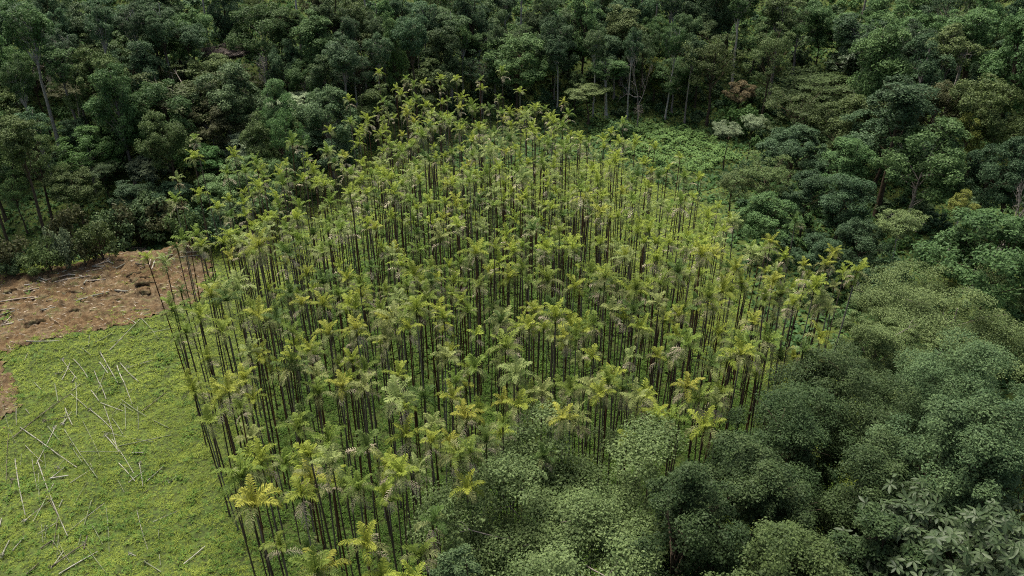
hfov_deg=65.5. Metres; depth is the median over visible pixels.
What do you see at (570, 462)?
palm tree
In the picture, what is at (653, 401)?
palm tree
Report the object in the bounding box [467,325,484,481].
palm tree
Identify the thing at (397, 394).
palm tree
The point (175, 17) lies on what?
column tree
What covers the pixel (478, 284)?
palm tree
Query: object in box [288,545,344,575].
palm tree
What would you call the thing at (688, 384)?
palm tree
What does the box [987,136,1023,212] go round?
column tree
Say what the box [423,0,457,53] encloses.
open crowned tree
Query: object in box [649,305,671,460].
palm tree
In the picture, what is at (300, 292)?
palm tree
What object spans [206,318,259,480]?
palm tree
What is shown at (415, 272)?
palm tree
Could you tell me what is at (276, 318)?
palm tree
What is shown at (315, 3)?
slender tree
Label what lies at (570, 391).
palm tree
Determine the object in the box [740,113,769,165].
umbrella tree
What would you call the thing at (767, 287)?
palm tree
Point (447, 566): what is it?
broadleaf tree
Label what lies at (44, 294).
earth heap
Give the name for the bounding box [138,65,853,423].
palm grove
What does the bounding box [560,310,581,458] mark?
palm tree
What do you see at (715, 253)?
palm tree
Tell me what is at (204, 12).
slender tree
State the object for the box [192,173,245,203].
broadleaf tree
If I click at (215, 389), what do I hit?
palm tree
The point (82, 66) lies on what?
column tree
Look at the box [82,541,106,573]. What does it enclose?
felled trunk
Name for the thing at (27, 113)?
slender tree
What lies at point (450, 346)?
palm tree
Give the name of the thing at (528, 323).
palm tree
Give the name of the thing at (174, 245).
palm tree
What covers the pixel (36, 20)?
slender tree
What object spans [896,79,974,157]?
broadleaf tree
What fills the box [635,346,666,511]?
palm tree
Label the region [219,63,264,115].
open crowned tree
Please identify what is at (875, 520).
broadleaf tree
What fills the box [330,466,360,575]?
palm tree
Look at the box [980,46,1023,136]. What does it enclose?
broadleaf tree
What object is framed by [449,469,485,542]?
palm tree
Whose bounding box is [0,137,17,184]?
column tree
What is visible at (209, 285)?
palm tree
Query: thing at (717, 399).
palm tree
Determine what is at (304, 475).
palm tree
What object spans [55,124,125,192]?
broadleaf tree
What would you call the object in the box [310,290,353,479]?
palm tree
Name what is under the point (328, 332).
palm tree
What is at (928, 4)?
open crowned tree
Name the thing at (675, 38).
slender tree
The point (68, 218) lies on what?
shrub
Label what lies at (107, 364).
felled trunk
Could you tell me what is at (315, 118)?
broadleaf tree
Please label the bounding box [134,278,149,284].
earth heap
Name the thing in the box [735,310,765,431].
palm tree
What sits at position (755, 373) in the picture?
palm tree
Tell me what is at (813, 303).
palm tree
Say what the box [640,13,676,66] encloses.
broadleaf tree
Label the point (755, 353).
palm tree
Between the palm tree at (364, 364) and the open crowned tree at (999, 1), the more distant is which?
the open crowned tree at (999, 1)
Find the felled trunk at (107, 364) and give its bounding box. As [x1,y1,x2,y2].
[98,350,117,382]
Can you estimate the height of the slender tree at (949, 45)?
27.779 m
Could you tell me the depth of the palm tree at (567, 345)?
84.32 m
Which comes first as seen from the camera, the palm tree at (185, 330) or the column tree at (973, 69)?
the palm tree at (185, 330)
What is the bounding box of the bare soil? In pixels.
[0,242,215,427]
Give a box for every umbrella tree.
[0,0,42,90]
[43,79,88,124]
[85,160,119,206]
[170,22,207,96]
[199,42,252,59]
[564,83,613,124]
[712,119,743,169]
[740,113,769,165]
[874,208,932,256]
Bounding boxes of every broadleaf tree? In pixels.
[0,4,32,48]
[0,16,22,102]
[0,35,33,113]
[0,86,27,162]
[1,83,26,107]
[26,0,69,42]
[40,164,106,223]
[48,1,117,52]
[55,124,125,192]
[62,48,130,137]
[81,0,140,55]
[95,31,151,75]
[106,41,170,101]
[114,98,167,141]
[125,0,185,26]
[125,78,196,171]
[134,109,199,180]
[139,181,193,215]
[161,8,216,60]
[181,98,242,171]
[183,52,235,91]
[186,62,267,148]
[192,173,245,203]
[207,155,280,204]
[223,1,292,86]
[265,38,303,92]
[284,57,327,92]
[285,129,353,195]
[290,107,312,139]
[295,84,362,178]
[326,0,374,31]
[327,0,373,78]
[403,57,458,124]
[415,3,449,48]
[429,543,483,575]
[437,0,494,69]
[471,0,507,67]
[482,32,560,113]
[522,6,555,70]
[532,15,571,91]
[534,21,579,99]
[587,0,612,66]
[588,34,637,98]
[596,458,753,575]
[605,0,658,61]
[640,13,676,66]
[649,55,700,112]
[658,429,821,575]
[660,13,703,94]
[700,516,853,575]
[702,377,863,540]
[722,80,756,111]
[733,17,778,77]
[736,191,805,260]
[754,336,931,480]
[755,122,830,186]
[765,0,836,75]
[777,169,837,235]
[789,232,846,282]
[805,428,928,562]
[806,92,878,173]
[810,7,838,63]
[815,10,871,73]
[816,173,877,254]
[826,502,945,575]
[833,216,894,287]
[839,106,939,191]
[856,96,924,175]
[859,387,1023,568]
[861,0,933,28]
[873,115,978,220]
[876,325,1023,506]
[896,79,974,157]
[899,9,948,82]
[909,206,1023,329]
[939,9,1014,79]
[949,72,1023,179]
[954,143,1023,232]
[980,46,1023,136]
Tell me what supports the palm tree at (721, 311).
on the ground at (124, 462)
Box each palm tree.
[159,291,206,444]
[168,238,216,415]
[171,321,221,473]
[173,284,215,421]
[178,373,238,530]
[180,368,230,516]
[184,303,241,486]
[189,302,235,466]
[190,237,235,408]
[193,404,255,575]
[195,345,241,481]
[196,281,240,447]
[197,377,261,550]
[200,274,240,415]
[202,275,246,420]
[205,375,246,539]
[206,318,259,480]
[208,279,257,437]
[210,370,273,575]
[210,448,266,575]
[218,315,252,453]
[222,269,272,431]
[222,274,259,437]
[223,247,261,417]
[224,440,274,575]
[228,363,277,529]
[228,375,262,527]
[229,474,284,575]
[231,397,269,571]
[234,422,284,575]
[237,295,275,453]
[237,337,287,509]
[238,237,277,410]
[238,298,278,438]
[238,436,286,575]
[239,339,279,495]
[239,384,287,549]
[243,227,292,416]
[243,295,285,484]
[247,244,288,418]
[251,301,295,462]
[258,530,302,575]
[260,298,311,505]
[268,345,311,540]
[268,442,305,568]
[270,316,298,457]
[272,279,317,446]
[274,239,317,413]
[275,284,306,421]
[275,361,297,430]
[275,410,317,555]
[277,330,307,425]
[277,345,319,543]
[278,475,319,547]
[281,321,315,518]
[282,283,320,426]
[283,223,323,402]
[286,403,329,569]
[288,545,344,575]
[289,293,322,459]
[289,448,321,551]
[290,440,337,574]
[291,459,332,575]
[292,532,322,561]
[297,265,322,404]
[298,335,331,502]
[299,547,350,575]
[301,340,335,478]
[302,361,337,537]
[303,421,345,575]
[304,376,337,554]
[309,267,342,427]
[309,443,353,575]
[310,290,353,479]
[311,319,349,509]
[314,241,341,398]
[316,464,354,575]
[321,237,353,406]
[324,369,359,566]
[328,285,349,441]
[330,354,358,493]
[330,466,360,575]
[333,368,367,531]
[336,289,365,433]
[336,306,358,437]
[337,264,363,411]
[338,318,373,479]
[338,520,391,575]
[339,344,370,480]
[339,470,375,570]
[342,273,379,466]
[342,292,369,467]
[343,314,385,518]
[345,429,383,555]
[348,370,380,561]
[350,283,376,427]
[354,356,389,536]
[361,557,395,575]
[363,297,390,430]
[366,319,402,507]
[370,306,399,445]
[371,349,394,458]
[371,447,397,571]
[372,334,395,488]
[374,300,415,490]
[374,483,402,574]
[376,279,396,411]
[377,316,397,387]
[380,374,428,573]
[380,454,409,572]
[382,360,412,544]
[383,453,419,574]
[385,413,428,575]
[386,300,408,421]
[388,287,410,455]
[388,559,425,575]
[391,308,413,478]
[392,274,418,432]
[394,393,418,571]
[396,295,421,464]
[396,315,420,503]
[398,293,435,485]
[399,259,427,418]
[399,537,439,575]
[406,384,438,557]
[406,452,432,575]
[406,457,426,575]
[410,300,430,449]
[413,278,443,447]
[414,503,447,567]
[418,423,445,553]
[419,411,446,550]
[419,430,440,554]
[420,256,444,409]
[420,266,444,429]
[426,296,452,470]
[428,271,445,419]
[429,221,453,396]
[430,344,459,507]
[431,305,458,462]
[432,320,456,462]
[433,379,465,541]
[437,428,459,535]
[437,434,481,534]
[440,282,463,422]
[441,341,463,486]
[442,369,467,518]
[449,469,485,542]
[450,398,484,518]
[452,289,470,432]
[454,435,485,538]
[456,299,477,434]
[456,379,473,487]
[457,237,488,423]
[457,360,477,509]
[459,277,474,414]
[459,353,486,516]
[465,395,492,544]
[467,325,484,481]
[470,273,489,443]
[472,418,493,523]
[473,423,503,521]
[483,299,504,426]
[484,237,506,405]
[484,304,515,394]
[484,328,524,511]
[486,310,517,429]
[488,411,518,515]
[489,353,509,417]
[489,415,516,569]
[491,385,515,517]
[492,307,515,454]
[497,263,520,410]
[497,354,535,532]
[502,388,537,521]
[505,310,533,422]
[512,255,533,426]
[512,377,540,517]
[515,313,541,444]
[519,299,546,434]
[521,274,532,419]
[524,375,553,547]
[526,302,543,446]
[528,441,556,527]
[533,265,564,423]
[534,297,571,437]
[534,320,554,436]
[537,397,560,524]
[540,295,566,380]
[542,321,563,442]
[545,402,578,526]
[549,322,574,454]
[549,374,569,463]
[550,217,571,407]
[555,333,578,445]
[555,375,587,458]
[557,460,586,531]
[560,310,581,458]
[561,322,591,455]
[561,401,592,457]
[562,273,585,366]
[568,350,588,471]
[569,310,599,457]
[573,371,612,478]
[577,258,601,407]
[580,310,607,474]
[580,343,601,465]
[585,275,615,445]
[587,378,615,574]
[589,263,623,454]
[590,266,615,435]
[593,281,617,411]
[595,362,626,486]
[595,365,621,544]
[597,364,615,482]
[600,211,614,379]
[600,296,624,471]
[606,372,640,490]
[609,272,620,348]
[609,307,631,453]
[612,246,632,403]
[613,272,649,445]
[613,279,644,435]
[614,345,641,511]
[618,247,639,415]
[618,429,635,522]
[619,299,645,466]
[619,377,654,482]
[621,313,654,469]
[628,378,657,516]
[629,280,651,431]
[631,375,656,483]
[632,322,652,421]
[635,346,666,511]
[639,397,675,508]
[641,403,664,509]
[642,268,676,434]
[642,291,668,470]
[644,319,667,420]
[644,341,684,503]
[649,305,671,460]
[652,310,675,432]
[656,258,691,408]
[656,403,693,475]
[663,323,684,457]
[665,327,705,476]
[666,264,691,403]
[668,297,695,418]
[669,291,711,472]
[670,304,689,436]
[670,371,705,475]
[672,382,717,460]
[681,240,718,402]
[683,265,712,425]
[684,405,726,461]
[686,242,725,413]
[689,250,717,377]
[689,292,731,458]
[690,346,730,460]
[692,280,721,460]
[700,272,735,424]
[701,320,727,449]
[703,386,729,457]
[704,347,738,462]
[705,372,737,456]
[710,255,749,408]
[713,329,743,459]
[714,282,740,412]
[719,336,757,431]
[721,329,757,430]
[727,268,754,411]
[727,326,748,424]
[730,332,765,429]
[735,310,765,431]
[741,232,779,401]
[742,275,777,405]
[742,364,767,430]
[744,265,773,405]
[745,282,786,429]
[746,321,786,431]
[750,288,778,429]
[752,271,784,422]
[753,308,787,426]
[755,267,786,409]
[762,280,792,428]
[765,346,794,383]
[768,267,817,423]
[778,338,817,454]
[780,293,802,386]
[784,345,800,365]
[791,273,830,387]
[803,290,831,351]
[803,320,834,354]
[806,251,836,342]
[810,285,833,344]
[811,243,843,344]
[817,295,839,349]
[824,279,841,350]
[834,257,869,351]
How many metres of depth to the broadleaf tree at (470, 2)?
210.54 m
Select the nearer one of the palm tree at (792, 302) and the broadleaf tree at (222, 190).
the palm tree at (792, 302)
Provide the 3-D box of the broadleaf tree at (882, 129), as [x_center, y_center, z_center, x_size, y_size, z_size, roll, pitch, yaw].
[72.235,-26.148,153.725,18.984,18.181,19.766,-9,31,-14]
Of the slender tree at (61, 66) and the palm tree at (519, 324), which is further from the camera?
the slender tree at (61, 66)
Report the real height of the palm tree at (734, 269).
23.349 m
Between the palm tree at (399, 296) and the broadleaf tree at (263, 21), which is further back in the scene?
the broadleaf tree at (263, 21)
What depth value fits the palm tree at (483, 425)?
77.04 m
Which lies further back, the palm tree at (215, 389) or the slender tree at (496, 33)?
the slender tree at (496, 33)
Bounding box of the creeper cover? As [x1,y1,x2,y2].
[588,115,741,171]
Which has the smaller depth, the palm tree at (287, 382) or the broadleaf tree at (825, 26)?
the palm tree at (287, 382)
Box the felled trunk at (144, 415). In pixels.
[122,400,168,427]
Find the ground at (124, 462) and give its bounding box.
[0,0,1023,575]
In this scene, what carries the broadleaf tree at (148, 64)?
on the ground at (124, 462)
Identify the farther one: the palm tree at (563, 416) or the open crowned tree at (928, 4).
the open crowned tree at (928, 4)
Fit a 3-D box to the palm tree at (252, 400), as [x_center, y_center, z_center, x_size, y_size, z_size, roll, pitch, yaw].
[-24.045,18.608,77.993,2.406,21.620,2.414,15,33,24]
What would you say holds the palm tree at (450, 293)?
on the ground at (124, 462)
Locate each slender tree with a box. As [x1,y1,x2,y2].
[0,0,59,147]
[0,54,44,165]
[0,114,49,251]
[0,215,10,246]
[14,106,59,201]
[34,46,78,124]
[40,27,81,117]
[83,2,119,108]
[111,1,145,43]
[136,0,175,90]
[143,9,175,88]
[202,0,210,53]
[269,28,284,78]
[270,6,301,90]
[295,0,302,63]
[298,0,324,33]
[321,32,360,140]
[337,15,360,106]
[362,31,395,129]
[363,11,384,89]
[389,7,428,128]
[396,41,409,97]
[403,14,425,105]
[411,0,437,90]
[425,7,443,102]
[427,24,451,95]
[432,6,471,98]
[453,19,472,104]
[468,32,491,99]
[487,0,516,59]
[487,23,504,106]
[519,0,526,57]
[546,35,567,115]
[582,23,607,116]
[591,57,629,117]
[622,26,644,118]
[656,0,685,64]
[660,20,685,119]
[680,34,704,122]
[688,13,717,75]
[728,0,764,90]
[761,0,810,99]
[833,13,889,107]
[860,0,866,21]
[865,74,940,217]
[897,18,938,63]
[924,23,984,134]
[934,6,1000,139]
[947,189,980,250]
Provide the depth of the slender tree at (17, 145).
135.68 m
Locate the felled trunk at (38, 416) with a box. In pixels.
[12,393,70,437]
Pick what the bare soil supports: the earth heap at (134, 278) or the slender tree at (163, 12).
the earth heap at (134, 278)
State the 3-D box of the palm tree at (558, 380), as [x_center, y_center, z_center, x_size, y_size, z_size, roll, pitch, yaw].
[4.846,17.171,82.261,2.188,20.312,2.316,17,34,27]
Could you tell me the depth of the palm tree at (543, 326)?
81.83 m
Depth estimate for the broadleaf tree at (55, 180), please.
147.80 m
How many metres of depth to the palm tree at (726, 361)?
77.89 m
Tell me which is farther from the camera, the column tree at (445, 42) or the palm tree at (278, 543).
the column tree at (445, 42)
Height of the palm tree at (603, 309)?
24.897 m
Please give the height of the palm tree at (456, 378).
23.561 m
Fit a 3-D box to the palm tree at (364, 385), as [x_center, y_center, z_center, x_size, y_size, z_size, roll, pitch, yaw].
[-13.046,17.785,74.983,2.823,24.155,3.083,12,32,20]
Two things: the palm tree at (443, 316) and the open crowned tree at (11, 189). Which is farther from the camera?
the open crowned tree at (11, 189)
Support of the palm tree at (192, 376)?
on the ground at (124, 462)
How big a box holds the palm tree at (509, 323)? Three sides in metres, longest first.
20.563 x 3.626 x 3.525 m
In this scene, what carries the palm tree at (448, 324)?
on the ground at (124, 462)
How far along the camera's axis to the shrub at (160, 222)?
148.10 m
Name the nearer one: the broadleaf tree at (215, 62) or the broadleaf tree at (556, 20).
the broadleaf tree at (215, 62)
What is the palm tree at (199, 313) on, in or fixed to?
on the ground at (124, 462)
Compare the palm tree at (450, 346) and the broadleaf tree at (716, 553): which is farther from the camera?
the palm tree at (450, 346)
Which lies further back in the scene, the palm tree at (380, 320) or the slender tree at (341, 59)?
the slender tree at (341, 59)
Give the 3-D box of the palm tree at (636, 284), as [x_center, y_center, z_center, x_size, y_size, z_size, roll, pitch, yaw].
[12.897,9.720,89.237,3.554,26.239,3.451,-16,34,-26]
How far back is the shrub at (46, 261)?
130.26 m
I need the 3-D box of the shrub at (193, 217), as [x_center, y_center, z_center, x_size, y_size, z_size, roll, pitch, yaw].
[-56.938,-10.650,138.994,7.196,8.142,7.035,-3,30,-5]
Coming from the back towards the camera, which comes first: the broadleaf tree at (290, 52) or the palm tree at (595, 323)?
the broadleaf tree at (290, 52)
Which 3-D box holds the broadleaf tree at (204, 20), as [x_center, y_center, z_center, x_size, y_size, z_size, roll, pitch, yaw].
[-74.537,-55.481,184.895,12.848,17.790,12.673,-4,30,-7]
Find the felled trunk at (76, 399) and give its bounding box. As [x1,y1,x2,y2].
[75,382,76,415]
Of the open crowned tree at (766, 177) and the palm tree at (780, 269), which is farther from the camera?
the open crowned tree at (766, 177)
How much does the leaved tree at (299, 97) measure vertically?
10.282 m
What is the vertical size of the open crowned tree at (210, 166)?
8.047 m
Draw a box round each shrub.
[0,234,30,274]
[0,252,28,275]
[15,249,49,276]
[25,234,65,270]
[42,226,81,268]
[47,203,88,253]
[69,239,99,264]
[70,220,119,259]
[89,208,139,251]
[108,199,162,244]
[109,234,133,251]
[127,189,177,241]
[145,198,187,237]
[162,204,208,243]
[183,202,226,242]
[202,199,240,243]
[221,200,258,236]
[236,195,271,227]
[257,185,294,222]
[261,158,298,193]
[320,135,362,164]
[606,119,633,139]
[711,103,759,135]
[849,251,914,303]
[937,259,958,289]
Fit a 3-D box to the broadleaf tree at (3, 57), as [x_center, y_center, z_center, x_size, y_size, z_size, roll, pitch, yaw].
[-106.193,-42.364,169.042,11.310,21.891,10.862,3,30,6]
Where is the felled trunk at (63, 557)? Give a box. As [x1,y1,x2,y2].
[47,544,83,568]
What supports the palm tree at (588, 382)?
on the ground at (124, 462)
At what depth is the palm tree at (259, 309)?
79.79 m
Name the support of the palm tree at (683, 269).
on the ground at (124, 462)
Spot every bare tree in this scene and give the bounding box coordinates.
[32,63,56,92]
[255,52,268,95]
[619,57,652,126]
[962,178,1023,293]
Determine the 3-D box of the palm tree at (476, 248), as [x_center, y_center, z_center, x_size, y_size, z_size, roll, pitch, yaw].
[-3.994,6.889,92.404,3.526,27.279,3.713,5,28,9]
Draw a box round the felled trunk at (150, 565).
[142,559,160,571]
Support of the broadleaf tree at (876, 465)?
on the ground at (124, 462)
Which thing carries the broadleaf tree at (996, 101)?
on the ground at (124, 462)
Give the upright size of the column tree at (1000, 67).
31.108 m
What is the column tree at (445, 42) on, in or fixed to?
on the ground at (124, 462)
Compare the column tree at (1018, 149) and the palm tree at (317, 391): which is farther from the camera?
the column tree at (1018, 149)
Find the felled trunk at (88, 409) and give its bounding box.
[87,407,112,429]
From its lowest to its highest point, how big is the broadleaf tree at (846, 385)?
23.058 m
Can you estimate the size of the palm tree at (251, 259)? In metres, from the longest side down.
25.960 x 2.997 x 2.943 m
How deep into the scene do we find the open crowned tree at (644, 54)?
198.95 m
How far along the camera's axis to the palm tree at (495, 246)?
91.70 m
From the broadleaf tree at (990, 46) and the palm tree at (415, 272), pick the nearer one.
the palm tree at (415, 272)
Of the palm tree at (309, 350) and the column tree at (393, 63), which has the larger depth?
the column tree at (393, 63)
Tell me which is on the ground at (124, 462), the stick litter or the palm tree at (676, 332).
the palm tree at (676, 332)
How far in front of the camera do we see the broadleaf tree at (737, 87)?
198.26 m
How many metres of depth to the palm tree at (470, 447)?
62.39 m
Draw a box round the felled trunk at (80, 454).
[64,429,97,478]
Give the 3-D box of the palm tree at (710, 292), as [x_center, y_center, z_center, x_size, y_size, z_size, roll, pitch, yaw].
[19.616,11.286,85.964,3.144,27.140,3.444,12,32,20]
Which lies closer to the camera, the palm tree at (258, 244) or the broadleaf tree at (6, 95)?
the palm tree at (258, 244)
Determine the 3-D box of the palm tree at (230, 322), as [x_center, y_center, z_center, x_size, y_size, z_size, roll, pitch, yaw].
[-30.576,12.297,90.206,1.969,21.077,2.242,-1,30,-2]
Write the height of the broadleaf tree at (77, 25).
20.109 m
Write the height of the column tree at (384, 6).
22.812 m
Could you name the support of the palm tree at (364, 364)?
on the ground at (124, 462)
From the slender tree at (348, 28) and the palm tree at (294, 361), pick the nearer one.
the palm tree at (294, 361)
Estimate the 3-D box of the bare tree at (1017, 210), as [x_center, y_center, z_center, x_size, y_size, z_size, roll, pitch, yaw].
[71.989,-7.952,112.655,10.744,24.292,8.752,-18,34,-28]
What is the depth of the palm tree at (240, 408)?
62.65 m
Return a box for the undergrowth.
[0,0,1023,575]
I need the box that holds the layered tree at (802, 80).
[757,65,858,114]
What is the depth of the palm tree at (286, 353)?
71.96 m
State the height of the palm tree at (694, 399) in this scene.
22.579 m
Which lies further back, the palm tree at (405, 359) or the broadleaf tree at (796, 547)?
the palm tree at (405, 359)
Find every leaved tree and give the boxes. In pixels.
[124,155,171,189]
[216,131,257,163]
[238,112,265,135]
[256,90,322,131]
[821,46,916,77]
[829,473,1023,575]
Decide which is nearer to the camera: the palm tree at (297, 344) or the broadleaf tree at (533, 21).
the palm tree at (297, 344)
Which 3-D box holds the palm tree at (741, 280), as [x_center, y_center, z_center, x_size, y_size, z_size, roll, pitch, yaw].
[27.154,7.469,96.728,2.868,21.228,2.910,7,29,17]
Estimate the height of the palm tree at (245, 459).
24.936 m
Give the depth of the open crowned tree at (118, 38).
182.99 m
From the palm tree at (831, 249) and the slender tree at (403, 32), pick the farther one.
the slender tree at (403, 32)
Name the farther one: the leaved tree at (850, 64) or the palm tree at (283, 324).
the leaved tree at (850, 64)
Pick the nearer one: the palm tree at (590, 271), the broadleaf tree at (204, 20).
the palm tree at (590, 271)
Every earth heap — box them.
[0,287,16,293]
[23,315,45,326]
[33,290,49,298]
[48,274,65,281]
[65,286,83,293]
[67,305,81,311]
[90,274,100,279]
[114,296,122,300]
[117,256,128,260]
[126,269,142,276]
[128,273,149,282]
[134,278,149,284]
[134,286,150,293]
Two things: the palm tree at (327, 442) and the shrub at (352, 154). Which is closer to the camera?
the palm tree at (327, 442)
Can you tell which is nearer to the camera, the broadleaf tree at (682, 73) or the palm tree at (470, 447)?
the palm tree at (470, 447)
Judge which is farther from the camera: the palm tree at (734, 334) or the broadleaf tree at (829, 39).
the broadleaf tree at (829, 39)
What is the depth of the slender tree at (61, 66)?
159.17 m
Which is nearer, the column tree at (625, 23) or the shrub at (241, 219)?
the shrub at (241, 219)
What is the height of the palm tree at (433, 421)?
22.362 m
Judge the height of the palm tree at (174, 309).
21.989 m
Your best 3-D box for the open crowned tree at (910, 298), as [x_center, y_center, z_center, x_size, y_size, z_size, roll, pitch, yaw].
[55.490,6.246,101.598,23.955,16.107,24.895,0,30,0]
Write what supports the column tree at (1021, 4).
on the ground at (124, 462)
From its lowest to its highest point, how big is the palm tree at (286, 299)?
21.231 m
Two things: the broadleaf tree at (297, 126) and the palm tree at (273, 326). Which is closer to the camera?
the palm tree at (273, 326)
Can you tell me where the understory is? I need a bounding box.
[0,0,1023,476]
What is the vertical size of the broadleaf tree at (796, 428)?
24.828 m
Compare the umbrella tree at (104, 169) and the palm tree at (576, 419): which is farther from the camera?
the umbrella tree at (104, 169)
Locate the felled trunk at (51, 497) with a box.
[37,460,67,535]
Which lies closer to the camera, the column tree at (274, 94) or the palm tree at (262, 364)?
the palm tree at (262, 364)
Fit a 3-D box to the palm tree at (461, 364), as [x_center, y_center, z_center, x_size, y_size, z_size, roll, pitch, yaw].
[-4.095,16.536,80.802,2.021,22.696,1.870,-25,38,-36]
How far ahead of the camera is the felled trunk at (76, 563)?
81.13 m
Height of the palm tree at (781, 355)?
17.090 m
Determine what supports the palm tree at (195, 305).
on the ground at (124, 462)
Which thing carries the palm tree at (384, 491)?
on the ground at (124, 462)
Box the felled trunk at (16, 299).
[0,296,33,301]
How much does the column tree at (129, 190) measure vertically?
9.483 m
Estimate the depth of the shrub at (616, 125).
188.20 m
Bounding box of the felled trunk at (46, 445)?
[20,427,76,467]
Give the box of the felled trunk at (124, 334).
[110,319,139,349]
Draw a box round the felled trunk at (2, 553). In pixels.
[0,540,9,557]
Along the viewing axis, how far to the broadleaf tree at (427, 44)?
204.01 m
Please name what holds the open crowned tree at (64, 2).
on the ground at (124, 462)
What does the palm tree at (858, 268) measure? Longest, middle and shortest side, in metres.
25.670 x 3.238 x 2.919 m
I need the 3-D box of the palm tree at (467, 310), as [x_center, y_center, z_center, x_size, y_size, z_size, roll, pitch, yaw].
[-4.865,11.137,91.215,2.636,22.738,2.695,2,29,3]
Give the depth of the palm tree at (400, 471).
55.25 m
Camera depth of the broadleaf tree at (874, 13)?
200.26 m
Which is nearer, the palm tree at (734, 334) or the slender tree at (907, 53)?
the palm tree at (734, 334)
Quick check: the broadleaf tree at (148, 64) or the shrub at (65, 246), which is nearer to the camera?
the shrub at (65, 246)
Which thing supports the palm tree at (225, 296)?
on the ground at (124, 462)
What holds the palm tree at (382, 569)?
on the ground at (124, 462)
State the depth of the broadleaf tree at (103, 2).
184.61 m
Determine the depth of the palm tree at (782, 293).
85.96 m
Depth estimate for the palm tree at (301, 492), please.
57.07 m
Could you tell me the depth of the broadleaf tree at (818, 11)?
202.54 m
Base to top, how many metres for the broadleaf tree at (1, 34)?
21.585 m
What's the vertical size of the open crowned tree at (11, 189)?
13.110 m
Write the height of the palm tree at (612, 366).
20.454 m
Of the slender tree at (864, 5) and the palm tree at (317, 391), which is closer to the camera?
the palm tree at (317, 391)
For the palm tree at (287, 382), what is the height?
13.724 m
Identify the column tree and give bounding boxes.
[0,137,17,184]
[0,154,12,222]
[43,8,81,77]
[57,118,92,166]
[79,54,109,102]
[81,62,140,184]
[96,120,124,170]
[107,180,155,209]
[135,1,169,77]
[166,9,187,69]
[205,0,245,60]
[239,110,281,183]
[260,78,297,159]
[287,8,343,90]
[304,54,339,122]
[308,0,350,86]
[354,83,396,150]
[362,0,394,88]
[380,10,409,118]
[381,0,414,20]
[403,27,424,83]
[418,24,461,111]
[453,0,495,88]
[558,8,581,77]
[567,0,605,76]
[568,70,587,111]
[588,0,613,26]
[603,4,651,85]
[645,57,667,100]
[674,0,703,33]
[696,0,735,69]
[717,0,754,55]
[818,135,883,203]
[845,12,916,122]
[859,55,921,137]
[900,31,956,113]
[950,112,985,189]
[955,0,1005,103]
[969,40,1018,109]
[977,7,1023,155]
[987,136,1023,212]
[998,0,1023,44]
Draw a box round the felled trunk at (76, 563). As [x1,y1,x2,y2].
[59,551,97,573]
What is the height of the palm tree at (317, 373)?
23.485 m
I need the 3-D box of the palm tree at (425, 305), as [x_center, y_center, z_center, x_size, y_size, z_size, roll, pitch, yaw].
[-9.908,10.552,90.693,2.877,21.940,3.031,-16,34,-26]
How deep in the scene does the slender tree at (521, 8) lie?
213.29 m
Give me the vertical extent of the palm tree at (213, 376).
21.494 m
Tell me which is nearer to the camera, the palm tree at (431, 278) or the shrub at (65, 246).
the palm tree at (431, 278)
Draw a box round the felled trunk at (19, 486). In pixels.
[14,458,25,514]
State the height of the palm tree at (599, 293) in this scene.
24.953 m
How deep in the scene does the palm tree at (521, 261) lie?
88.75 m
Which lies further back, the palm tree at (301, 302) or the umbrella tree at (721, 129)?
the umbrella tree at (721, 129)
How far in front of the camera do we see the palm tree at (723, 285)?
87.72 m
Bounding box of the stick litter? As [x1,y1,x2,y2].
[0,245,212,408]
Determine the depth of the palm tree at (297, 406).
68.64 m
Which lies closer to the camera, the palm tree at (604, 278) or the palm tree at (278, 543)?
the palm tree at (278, 543)
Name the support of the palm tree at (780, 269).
on the ground at (124, 462)
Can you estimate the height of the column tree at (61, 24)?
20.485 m
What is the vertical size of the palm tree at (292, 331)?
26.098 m
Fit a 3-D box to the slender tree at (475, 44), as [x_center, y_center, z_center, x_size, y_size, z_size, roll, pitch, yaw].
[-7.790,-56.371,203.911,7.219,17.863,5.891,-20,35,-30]
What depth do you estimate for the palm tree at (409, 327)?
76.28 m
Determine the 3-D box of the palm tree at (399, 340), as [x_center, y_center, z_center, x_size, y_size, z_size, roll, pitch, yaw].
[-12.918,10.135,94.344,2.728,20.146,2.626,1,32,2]
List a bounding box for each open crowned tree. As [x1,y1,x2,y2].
[0,97,25,201]
[0,121,68,219]
[0,169,33,233]
[3,33,58,134]
[41,0,80,16]
[66,33,107,64]
[111,9,142,47]
[129,64,226,148]
[168,138,228,190]
[199,150,227,175]
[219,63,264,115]
[235,0,279,49]
[256,93,311,206]
[313,120,333,155]
[329,47,382,127]
[330,32,378,88]
[403,398,756,575]
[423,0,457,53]
[447,0,485,58]
[458,49,501,115]
[493,21,527,76]
[504,24,540,95]
[532,0,571,17]
[623,28,659,103]
[678,30,749,125]
[680,36,730,107]
[715,165,754,216]
[723,150,795,222]
[741,21,796,113]
[763,86,841,168]
[831,309,948,424]
[845,257,1023,392]
[906,0,940,14]
[913,0,972,32]
[962,0,1009,11]
[976,445,1023,570]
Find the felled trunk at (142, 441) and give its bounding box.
[119,435,169,445]
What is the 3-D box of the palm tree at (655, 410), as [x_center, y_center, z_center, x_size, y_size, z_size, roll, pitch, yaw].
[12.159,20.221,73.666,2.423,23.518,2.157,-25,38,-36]
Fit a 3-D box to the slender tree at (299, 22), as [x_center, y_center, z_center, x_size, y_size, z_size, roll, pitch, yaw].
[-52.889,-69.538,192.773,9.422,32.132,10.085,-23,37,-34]
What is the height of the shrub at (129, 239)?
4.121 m
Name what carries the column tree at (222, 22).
on the ground at (124, 462)
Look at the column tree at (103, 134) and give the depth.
161.65 m

